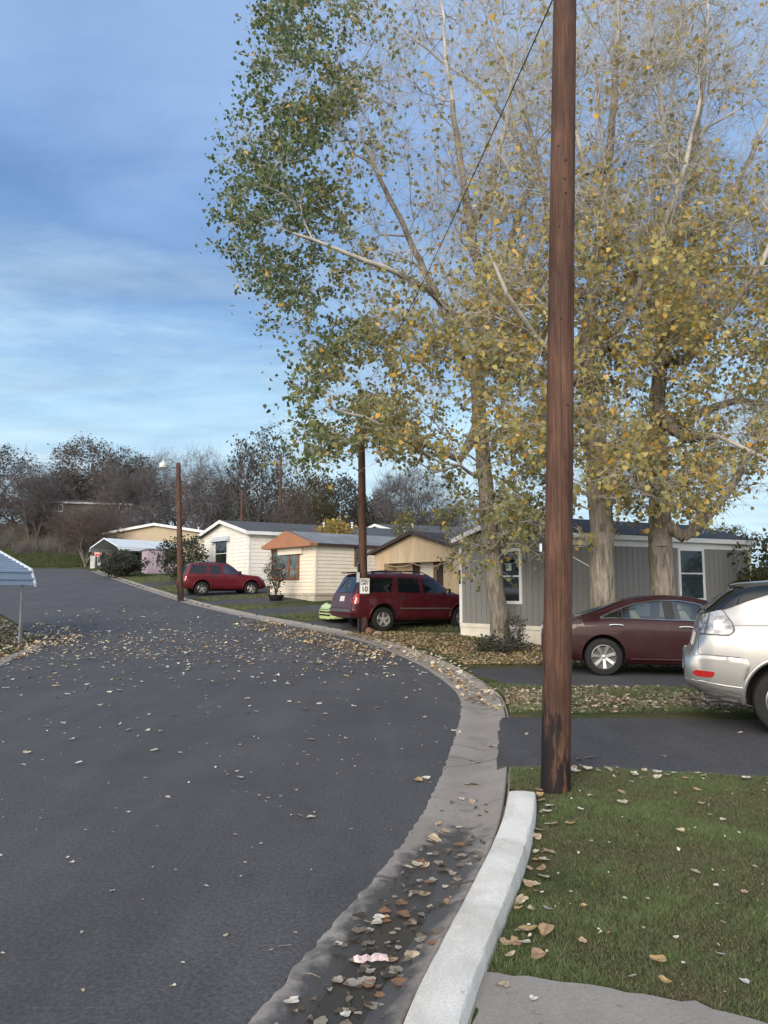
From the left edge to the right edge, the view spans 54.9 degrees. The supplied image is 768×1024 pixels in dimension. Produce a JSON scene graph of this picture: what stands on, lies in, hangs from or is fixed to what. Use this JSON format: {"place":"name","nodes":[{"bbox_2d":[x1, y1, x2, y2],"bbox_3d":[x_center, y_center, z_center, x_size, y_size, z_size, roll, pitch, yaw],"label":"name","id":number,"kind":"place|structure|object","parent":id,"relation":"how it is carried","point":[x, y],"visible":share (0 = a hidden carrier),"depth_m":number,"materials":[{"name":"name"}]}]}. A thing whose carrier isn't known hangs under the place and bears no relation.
{"place":"outdoors","nodes":[
{"label":"outdoors","id":0,"kind":"place"},
{"bbox_2d":[140,582,175,586],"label":"driveway","id":1,"kind":"structure","parent":0,"point":[159,584],"depth_m":45.14,"materials":[{"name":"concrete"}]},
{"bbox_2d":[172,588,269,598],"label":"driveway","id":2,"kind":"structure","parent":0,"point":[219,593],"depth_m":38.06,"materials":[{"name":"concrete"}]},
{"bbox_2d":[175,562,265,595],"bbox_3d":[-8.408,3.463,38.214,4.326,1.724,2.122,3,-7,-28],"label":"red suv","id":3,"kind":"object","parent":2,"relation":"on","point":[201,578],"visible":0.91,"depth_m":37.36,"materials":[{"name":"paint"}]},
{"bbox_2d":[0,569,461,1023],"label":"road","id":4,"kind":"structure","parent":0,"point":[124,954],"depth_m":5.76,"materials":[{"name":"asphalt"}]},
{"bbox_2d":[202,597,305,605],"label":"driveway","id":5,"kind":"structure","parent":0,"point":[248,601],"depth_m":33.89,"materials":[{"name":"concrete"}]},
{"bbox_2d":[268,595,283,599],"bbox_3d":[-5.027,3.987,34.441,0.760,0.260,0.760,0,-6,0],"label":"plant tub","id":6,"kind":"object","parent":5,"relation":"on","point":[275,597],"visible":0.99,"depth_m":34.16,"materials":[{"name":"black plastic"}]},
{"bbox_2d":[262,555,289,595],"bbox_3d":[-5.032,2.989,34.504,1.440,2.074,1.397,-1,-6,13],"label":"potted plant","id":7,"kind":"object","parent":6,"relation":"in","point":[275,583],"visible":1,"depth_m":34.47,"materials":[{"name":"green plant"}]},
{"bbox_2d":[241,605,321,615],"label":"driveway","id":8,"kind":"structure","parent":0,"point":[277,611],"depth_m":29.58,"materials":[{"name":"asphalt"}]},
{"bbox_2d":[303,619,441,630],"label":"driveway","id":9,"kind":"structure","parent":0,"point":[344,624],"depth_m":24.59,"materials":[{"name":"asphalt"}]},
{"bbox_2d":[319,601,344,618],"bbox_3d":[-0.040,3.262,26.268,4.406,1.317,1.738,3,-7,-25],"label":"lime coupe","id":10,"kind":"object","parent":9,"relation":"on","point":[324,612],"visible":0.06,"depth_m":25.30,"materials":[{"name":"paint"}]},
{"bbox_2d":[329,570,459,630],"bbox_3d":[0.792,2.874,24.182,4.900,1.894,2.210,3,-7,-27],"label":"red suv","id":11,"kind":"object","parent":9,"relation":"on","point":[389,600],"visible":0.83,"depth_m":23.17,"materials":[{"name":"paint"}]},
{"bbox_2d":[0,525,767,987],"bbox_3d":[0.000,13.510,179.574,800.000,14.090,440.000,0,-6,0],"label":"ground","id":12,"kind":"structure","parent":0,"point":[552,863],"depth_m":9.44,"materials":[{"name":"plant"}]},
{"bbox_2d":[0,550,35,645],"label":"metal carport","id":13,"kind":"object","parent":12,"relation":"on","point":[13,571],"visible":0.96,"depth_m":20.10,"materials":[{"name":"metal"}]},
{"bbox_2d":[0,497,39,525],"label":"evergreen tree","id":14,"kind":"object","parent":12,"relation":"on","point":[3,516],"visible":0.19,"depth_m":102.76,"materials":[{"name":"green plant"}]},
{"bbox_2d":[0,644,41,666],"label":"curb","id":15,"kind":"structure","parent":12,"relation":"on","point":[36,647],"depth_m":17.35,"materials":[{"name":"concrete"}]},
{"bbox_2d":[0,441,44,521],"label":"elm tree","id":16,"kind":"object","parent":12,"relation":"on","point":[2,457],"visible":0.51,"depth_m":93.80,"materials":[{"name":"brown plant"}]},
{"bbox_2d":[11,473,63,544],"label":"bare tree","id":17,"kind":"object","parent":12,"relation":"on","point":[37,531],"visible":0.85,"depth_m":87.05,"materials":[{"name":"brown plant"}]},
{"bbox_2d":[0,459,83,540],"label":"bare tree","id":18,"kind":"object","parent":12,"relation":"on","point":[16,499],"visible":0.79,"depth_m":87.79,"materials":[{"name":"brown plant"}]},
{"bbox_2d":[21,513,68,537],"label":"brushy tree","id":19,"kind":"object","parent":12,"relation":"on","point":[46,520],"visible":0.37,"depth_m":89.44,"materials":[{"name":"brown plant"}]},
{"bbox_2d":[0,545,104,566],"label":"bank grass","id":20,"kind":"structure","parent":12,"relation":"on","point":[41,558],"depth_m":79.47,"materials":[{"name":"plant"}]},
{"bbox_2d":[33,468,90,509],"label":"evergreen tree","id":21,"kind":"object","parent":12,"relation":"on","point":[67,485],"visible":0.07,"depth_m":103.09,"materials":[{"name":"green plant"}]},
{"bbox_2d":[0,517,143,555],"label":"brush","id":22,"kind":"object","parent":12,"relation":"on","point":[23,547],"visible":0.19,"depth_m":85.02,"materials":[{"name":"plant"}]},
{"bbox_2d":[38,431,137,499],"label":"oak tree","id":23,"kind":"object","parent":12,"relation":"on","point":[73,450],"visible":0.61,"depth_m":99.77,"materials":[{"name":"brown plant"}]},
{"bbox_2d":[42,499,134,530],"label":"hill house","id":24,"kind":"structure","parent":12,"relation":"on","point":[73,505],"depth_m":94.77,"materials":[{"name":"brown"}]},
{"bbox_2d":[41,495,137,566],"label":"bare shrub","id":25,"kind":"object","parent":12,"relation":"on","point":[73,541],"visible":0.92,"depth_m":74.42,"materials":[{"name":"brown plant"}]},
{"bbox_2d":[90,556,95,568],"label":"utility cabinet","id":26,"kind":"object","parent":12,"relation":"on","point":[92,561],"visible":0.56,"depth_m":66.29,"materials":[{"name":"grey metal"}]},
{"bbox_2d":[72,506,127,540],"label":"brushy tree","id":27,"kind":"object","parent":12,"relation":"on","point":[100,520],"visible":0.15,"depth_m":88.42,"materials":[{"name":"brown plant"}]},
{"bbox_2d":[78,457,142,529],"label":"bare tree","id":28,"kind":"object","parent":12,"relation":"on","point":[102,493],"visible":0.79,"depth_m":90.15,"materials":[{"name":"brown plant"}]},
{"bbox_2d":[77,466,147,500],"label":"evergreen tree","id":29,"kind":"object","parent":12,"relation":"on","point":[98,482],"visible":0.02,"depth_m":106.48,"materials":[{"name":"green plant"}]},
{"bbox_2d":[96,552,141,569],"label":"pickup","id":30,"kind":"object","parent":12,"relation":"on","point":[99,563],"visible":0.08,"depth_m":62.33,"materials":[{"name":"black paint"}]},
{"bbox_2d":[97,547,152,577],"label":"round bush","id":31,"kind":"object","parent":12,"relation":"on","point":[127,565],"visible":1,"depth_m":52.42,"materials":[{"name":"green plant"}]},
{"bbox_2d":[97,445,157,514],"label":"elm tree","id":32,"kind":"object","parent":12,"relation":"on","point":[128,464],"visible":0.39,"depth_m":98.07,"materials":[{"name":"brown plant"}]},
{"bbox_2d":[89,538,176,569],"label":"metal carport","id":33,"kind":"object","parent":12,"relation":"on","point":[105,545],"visible":0.52,"depth_m":62.77,"materials":[{"name":"metal"}]},
{"bbox_2d":[116,501,170,528],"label":"brushy tree","id":34,"kind":"object","parent":12,"relation":"on","point":[139,520],"visible":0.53,"depth_m":87.56,"materials":[{"name":"brown plant"}]},
{"bbox_2d":[119,451,175,515],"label":"bare tree","id":35,"kind":"object","parent":12,"relation":"on","point":[154,481],"visible":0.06,"depth_m":112.55,"materials":[{"name":"brown plant"}]},
{"bbox_2d":[104,523,203,566],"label":"tan hall","id":36,"kind":"structure","parent":12,"relation":"on","point":[153,532],"depth_m":75.13,"materials":[{"name":"white metal"}]},
{"bbox_2d":[140,548,172,573],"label":"shed","id":37,"kind":"structure","parent":12,"relation":"on","point":[150,556],"depth_m":57.20,"materials":[{"name":"pink metal"}]},
{"bbox_2d":[123,444,190,525],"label":"bare tree","id":38,"kind":"object","parent":12,"relation":"on","point":[147,479],"visible":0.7,"depth_m":91.92,"materials":[{"name":"brown plant"}]},
{"bbox_2d":[135,476,210,527],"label":"evergreen tree","id":39,"kind":"object","parent":12,"relation":"on","point":[174,521],"visible":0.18,"depth_m":105.59,"materials":[{"name":"green plant"}]},
{"bbox_2d":[149,533,209,581],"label":"tall bush","id":40,"kind":"object","parent":12,"relation":"on","point":[170,558],"visible":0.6,"depth_m":45.51,"materials":[{"name":"green plant"}]},
{"bbox_2d":[176,462,183,600],"bbox_3d":[-9.690,1.009,35.089,0.554,6.785,0.297,0,-6,0],"label":"lamp pole","id":41,"kind":"object","parent":12,"relation":"on","point":[180,590],"visible":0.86,"depth_m":34.97,"materials":[{"name":"brown wood"}]},
{"bbox_2d":[159,458,175,467],"bbox_3d":[-10.279,-2.334,35.255,0.863,0.500,0.417,0,-6,0],"label":"street lamp","id":42,"kind":"object","parent":41,"relation":"attached to","point":[163,464],"visible":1,"depth_m":35.11,"materials":[{"name":"grey metal"}]},
{"bbox_2d":[164,438,242,529],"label":"bare tree","id":43,"kind":"object","parent":12,"relation":"on","point":[199,484],"visible":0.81,"depth_m":85.91,"materials":[{"name":"brown plant"}]},
{"bbox_2d":[188,462,251,529],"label":"bare tree","id":44,"kind":"object","parent":12,"relation":"on","point":[219,487],"visible":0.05,"depth_m":111.75,"materials":[{"name":"brown plant"}]},
{"bbox_2d":[193,469,264,528],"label":"evergreen tree","id":45,"kind":"object","parent":12,"relation":"on","point":[224,515],"visible":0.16,"depth_m":102.37,"materials":[{"name":"green plant"}]},
{"bbox_2d":[240,491,242,520],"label":"utility pole","id":46,"kind":"object","parent":12,"relation":"on","point":[241,517],"visible":0.38,"depth_m":64.30,"materials":[{"name":"brown wood"}]},
{"bbox_2d":[223,412,295,522],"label":"elm tree","id":47,"kind":"object","parent":12,"relation":"on","point":[248,473],"visible":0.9,"depth_m":83.87,"materials":[{"name":"green plant"}]},
{"bbox_2d":[246,485,311,523],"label":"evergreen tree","id":48,"kind":"object","parent":12,"relation":"on","point":[276,505],"visible":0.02,"depth_m":105.23,"materials":[{"name":"green plant"}]},
{"bbox_2d":[279,453,281,521],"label":"utility pole","id":49,"kind":"object","parent":12,"relation":"on","point":[280,477],"visible":0.45,"depth_m":62.54,"materials":[{"name":"brown wood"}]},
{"bbox_2d":[266,487,317,524],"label":"oak tree","id":50,"kind":"object","parent":12,"relation":"on","point":[279,516],"visible":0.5,"depth_m":59.97,"materials":[{"name":"brown plant"}]},
{"bbox_2d":[92,570,510,1023],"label":"gutter","id":51,"kind":"object","parent":12,"relation":"on","point":[476,739],"visible":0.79,"depth_m":4.40,"materials":[{"name":"concrete"}]},
{"bbox_2d":[283,996,298,1002],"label":"fallen leaf","id":52,"kind":"object","parent":51,"relation":"on","point":[292,999],"visible":1,"depth_m":2.88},
{"bbox_2d":[347,978,363,985],"bbox_3d":[-0.122,1.927,3.031,0.066,0.010,0.068,-3,-7,26],"label":"fallen leaf","id":53,"kind":"object","parent":51,"relation":"on","point":[352,981],"visible":1,"depth_m":3.04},
{"bbox_2d":[351,926,366,932],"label":"fallen leaf","id":54,"kind":"object","parent":51,"relation":"on","point":[358,929],"visible":1,"depth_m":3.49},
{"bbox_2d":[358,976,375,983],"bbox_3d":[-0.072,1.927,3.046,0.080,0.010,0.064,2,-5,5],"label":"fallen leaf","id":55,"kind":"object","parent":51,"relation":"on","point":[365,978],"visible":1,"depth_m":3.06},
{"bbox_2d":[359,979,374,986],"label":"fallen leaf","id":56,"kind":"object","parent":51,"relation":"on","point":[368,985],"visible":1,"depth_m":3.02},
{"bbox_2d":[305,904,434,1023],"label":"puddle water","id":57,"kind":"structure","parent":51,"relation":"on","point":[332,1000],"depth_m":3.14,"materials":[{"name":"grey liquid"}]},
{"bbox_2d":[313,1015,328,1023],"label":"fallen leaf","id":58,"kind":"object","parent":57,"relation":"on","point":[322,1020],"visible":1,"depth_m":2.77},
{"bbox_2d":[383,969,396,977],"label":"fallen leaf","id":59,"kind":"object","parent":57,"relation":"on","point":[386,974],"visible":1,"depth_m":3.09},
{"bbox_2d":[396,910,410,916],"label":"fallen leaf","id":60,"kind":"object","parent":57,"relation":"on","point":[404,913],"visible":1,"depth_m":3.68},
{"bbox_2d":[353,953,388,962],"bbox_3d":[-0.056,1.935,3.206,0.151,0.015,0.050,1,8,-9],"label":"paper scrap","id":61,"kind":"object","parent":51,"relation":"on","point":[371,958],"visible":1,"depth_m":3.21,"materials":[{"name":"paper"}]},
{"bbox_2d":[391,978,407,985],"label":"fallen leaf","id":62,"kind":"object","parent":51,"relation":"on","point":[398,981],"visible":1,"depth_m":3.01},
{"bbox_2d":[404,950,419,957],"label":"fallen leaf","id":63,"kind":"object","parent":51,"relation":"on","point":[412,953],"visible":1,"depth_m":3.24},
{"bbox_2d":[428,833,441,841],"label":"fallen leaf","id":64,"kind":"object","parent":51,"relation":"on","point":[433,836],"visible":1,"depth_m":4.79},
{"bbox_2d":[194,520,421,585],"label":"white house","id":65,"kind":"structure","parent":12,"relation":"on","point":[237,545],"depth_m":45.24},
{"bbox_2d":[214,538,228,563],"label":"window","id":66,"kind":"structure","parent":65,"relation":"in","point":[221,550],"depth_m":46.28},
{"bbox_2d":[269,477,348,521],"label":"bare tree","id":67,"kind":"object","parent":12,"relation":"on","point":[306,494],"visible":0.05,"depth_m":111.79,"materials":[{"name":"brown plant"}]},
{"bbox_2d":[277,462,349,524],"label":"leafy tree","id":68,"kind":"object","parent":12,"relation":"on","point":[322,512],"visible":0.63,"depth_m":65.91,"materials":[{"name":"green plant"}]},
{"bbox_2d":[261,531,395,600],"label":"cream house","id":69,"kind":"structure","parent":12,"relation":"on","point":[318,564],"depth_m":35.21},
{"bbox_2d":[271,550,299,579],"bbox_3d":[-4.854,2.583,36.298,0.070,1.504,2.630,5,-8,-38],"label":"window","id":70,"kind":"structure","parent":69,"relation":"in","point":[292,561],"depth_m":35.96,"materials":[{"name":"glass"}]},
{"bbox_2d":[354,547,358,566],"bbox_3d":[-1.164,2.179,35.823,0.680,0.936,0.050,5,-8,-38],"label":"window","id":71,"kind":"structure","parent":69,"relation":"in","point":[356,549],"depth_m":35.67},
{"bbox_2d":[311,516,358,534],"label":"yellow tree","id":72,"kind":"object","parent":12,"relation":"on","point":[332,525],"visible":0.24,"depth_m":42.72,"materials":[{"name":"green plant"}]},
{"bbox_2d":[307,468,377,526],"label":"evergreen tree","id":73,"kind":"object","parent":12,"relation":"on","point":[352,512],"visible":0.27,"depth_m":79.53,"materials":[{"name":"green plant"}]},
{"bbox_2d":[356,389,367,632],"bbox_3d":[-0.655,0.030,22.847,0.363,7.796,0.343,0,-6,0],"label":"utility pole","id":74,"kind":"object","parent":12,"relation":"on","point":[362,573],"visible":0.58,"depth_m":22.75,"materials":[{"name":"brown wood"}]},
{"bbox_2d":[360,578,369,593],"bbox_3d":[-0.588,2.251,22.487,0.300,0.470,0.014,1,-6,-6],"label":"speed limit sign","id":75,"kind":"object","parent":74,"relation":"attached to","point":[364,585],"visible":1,"depth_m":22.48,"materials":[{"name":"metal"}]},
{"bbox_2d":[338,495,414,526],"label":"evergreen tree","id":76,"kind":"object","parent":12,"relation":"on","point":[369,509],"visible":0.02,"depth_m":103.21,"materials":[{"name":"green plant"}]},
{"bbox_2d":[0,605,767,1019],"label":"leaf litter","id":77,"kind":"object","parent":12,"relation":"on","point":[442,647],"visible":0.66,"depth_m":16.30,"materials":[{"name":"plant"}]},
{"bbox_2d":[390,508,418,536],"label":"yellow tree","id":78,"kind":"object","parent":12,"relation":"on","point":[401,522],"visible":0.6,"depth_m":47.58,"materials":[{"name":"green plant"}]},
{"bbox_2d":[367,531,459,593],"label":"tan house","id":79,"kind":"structure","parent":12,"relation":"on","point":[410,550],"depth_m":28.97,"materials":[{"name":"brown"}]},
{"bbox_2d":[420,562,433,577],"bbox_3d":[1.707,2.757,29.135,0.050,2.000,0.757,5,-8,-38],"label":"door","id":80,"kind":"structure","parent":79,"relation":"in","point":[429,571],"depth_m":29.12,"materials":[{"name":"white metal"}]},
{"bbox_2d":[195,0,632,645],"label":"cottonwood tree","id":81,"kind":"object","parent":12,"relation":"on","point":[391,424],"visible":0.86,"depth_m":18.99,"materials":[{"name":"green plant"}]},
{"bbox_2d":[366,462,461,526],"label":"brushy tree","id":82,"kind":"object","parent":12,"relation":"on","point":[386,507],"visible":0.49,"depth_m":80.58,"materials":[{"name":"grey plant"}]},
{"bbox_2d":[368,523,474,533],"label":"dark roofed house","id":83,"kind":"structure","parent":12,"relation":"on","point":[433,529],"depth_m":54.59,"materials":[{"name":"white"}]},
{"bbox_2d":[437,498,481,526],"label":"bare tree","id":84,"kind":"object","parent":12,"relation":"on","point":[458,523],"visible":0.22,"depth_m":83.50,"materials":[{"name":"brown plant"}]},
{"bbox_2d":[403,791,536,1023],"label":"curb","id":85,"kind":"structure","parent":12,"relation":"on","point":[447,991],"depth_m":3.23,"materials":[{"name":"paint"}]},
{"bbox_2d":[467,629,537,653],"bbox_3d":[2.888,3.218,17.897,1.637,0.739,1.231,-3,-7,25],"label":"shrub","id":86,"kind":"object","parent":12,"relation":"on","point":[500,646],"visible":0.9,"depth_m":17.80,"materials":[{"name":"green plant"}]},
{"bbox_2d":[499,611,531,649],"bbox_3d":[3.257,3.002,18.350,0.834,1.141,0.988,0,-6,0],"label":"weedy shrub","id":87,"kind":"object","parent":12,"relation":"on","point":[519,631],"visible":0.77,"depth_m":18.38,"materials":[{"name":"green plant"}]},
{"bbox_2d":[426,0,752,608],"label":"cottonwood tree","id":88,"kind":"object","parent":12,"relation":"on","point":[592,350],"visible":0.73,"depth_m":16.27,"materials":[{"name":"yellow plant"}]},
{"bbox_2d":[451,514,756,644],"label":"grey house","id":89,"kind":"structure","parent":12,"relation":"on","point":[703,570],"depth_m":20.73,"materials":[{"name":"wood"}]},
{"bbox_2d":[501,548,522,603],"bbox_3d":[3.464,1.784,20.541,0.050,1.533,0.914,5,-8,-42],"label":"window","id":90,"kind":"structure","parent":89,"relation":"in","point":[514,595],"depth_m":20.40,"materials":[{"name":"glass"}]},
{"bbox_2d":[677,547,705,599],"bbox_3d":[8.850,1.800,21.274,1.056,1.531,0.050,3,-7,-26],"label":"window","id":91,"kind":"structure","parent":89,"relation":"in","point":[690,561],"depth_m":21.27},
{"bbox_2d":[528,0,767,616],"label":"cottonwood tree","id":92,"kind":"object","parent":12,"relation":"on","point":[661,570],"visible":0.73,"depth_m":16.99,"materials":[{"name":"yellow plant"}]},
{"bbox_2d":[712,525,762,546],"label":"leafy tree","id":93,"kind":"object","parent":12,"relation":"on","point":[730,531],"visible":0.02,"depth_m":106.68,"materials":[{"name":"green plant"}]},
{"bbox_2d":[726,527,767,583],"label":"green bush","id":94,"kind":"object","parent":12,"relation":"on","point":[761,575],"visible":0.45,"depth_m":21.52,"materials":[{"name":"green plant"}]},
{"bbox_2d":[0,0,767,567],"label":"sky","id":95,"kind":"structure","parent":0,"point":[115,327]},
{"bbox_2d":[467,667,693,687],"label":"driveway","id":96,"kind":"structure","parent":0,"point":[534,675],"depth_m":13.12,"materials":[{"name":"asphalt"}]},
{"bbox_2d":[540,595,707,675],"bbox_3d":[5.466,2.304,14.052,4.870,1.454,2.110,-1,-6,11],"label":"maroon sedan","id":97,"kind":"object","parent":96,"relation":"on","point":[610,638],"visible":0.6,"depth_m":13.42,"materials":[{"name":"paint"}]},
{"bbox_2d":[468,972,767,1023],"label":"walkway","id":98,"kind":"structure","parent":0,"point":[554,1002],"depth_m":2.72,"materials":[{"name":"concrete"}]},
{"bbox_2d":[471,765,767,1023],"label":"lawn","id":99,"kind":"structure","parent":0,"point":[476,1010],"depth_m":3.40,"materials":[{"name":"plant"}]},
{"bbox_2d":[509,936,521,944],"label":"fallen leaf","id":100,"kind":"object","parent":99,"relation":"on","point":[513,940],"visible":1,"depth_m":3.22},
{"bbox_2d":[514,893,527,904],"bbox_3d":[0.675,1.922,3.665,0.080,0.004,0.075,-27,4,-34],"label":"fallen leaf","id":101,"kind":"object","parent":99,"relation":"on","point":[520,898],"visible":0.96,"depth_m":3.67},
{"bbox_2d":[518,925,536,930],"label":"fallen leaf","id":102,"kind":"object","parent":99,"relation":"on","point":[524,927],"visible":1,"depth_m":3.34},
{"bbox_2d":[531,947,545,958],"bbox_3d":[0.648,1.852,3.099,0.066,0.007,0.072,-12,6,16],"label":"fallen leaf","id":103,"kind":"object","parent":99,"relation":"on","point":[535,951],"visible":1,"depth_m":3.11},
{"bbox_2d":[537,923,553,935],"bbox_3d":[0.724,1.877,3.321,0.077,0.008,0.071,-10,15,30],"label":"fallen leaf","id":104,"kind":"object","parent":99,"relation":"on","point":[545,928],"visible":1,"depth_m":3.33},
{"bbox_2d":[539,0,575,794],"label":"utility pole","id":105,"kind":"object","parent":99,"relation":"on","point":[556,697],"visible":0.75,"depth_m":5.87,"materials":[{"name":"brown wood"}]},
{"bbox_2d":[365,0,552,387],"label":"overhead cable","id":106,"kind":"object","parent":105,"relation":"attached to","point":[483,153],"visible":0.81,"depth_m":8.68,"materials":[{"name":"rubber"}]},
{"bbox_2d":[649,955,666,961],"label":"fallen leaf","id":107,"kind":"object","parent":99,"relation":"on","point":[660,958],"visible":1,"depth_m":3.06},
{"bbox_2d":[497,717,767,777],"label":"driveway","id":108,"kind":"structure","parent":0,"point":[715,746],"depth_m":7.43,"materials":[{"name":"asphalt"}]},
{"bbox_2d":[682,580,767,727],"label":"silver suv","id":109,"kind":"object","parent":108,"relation":"on","point":[725,654],"visible":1,"depth_m":8.11,"materials":[{"name":"paint"}]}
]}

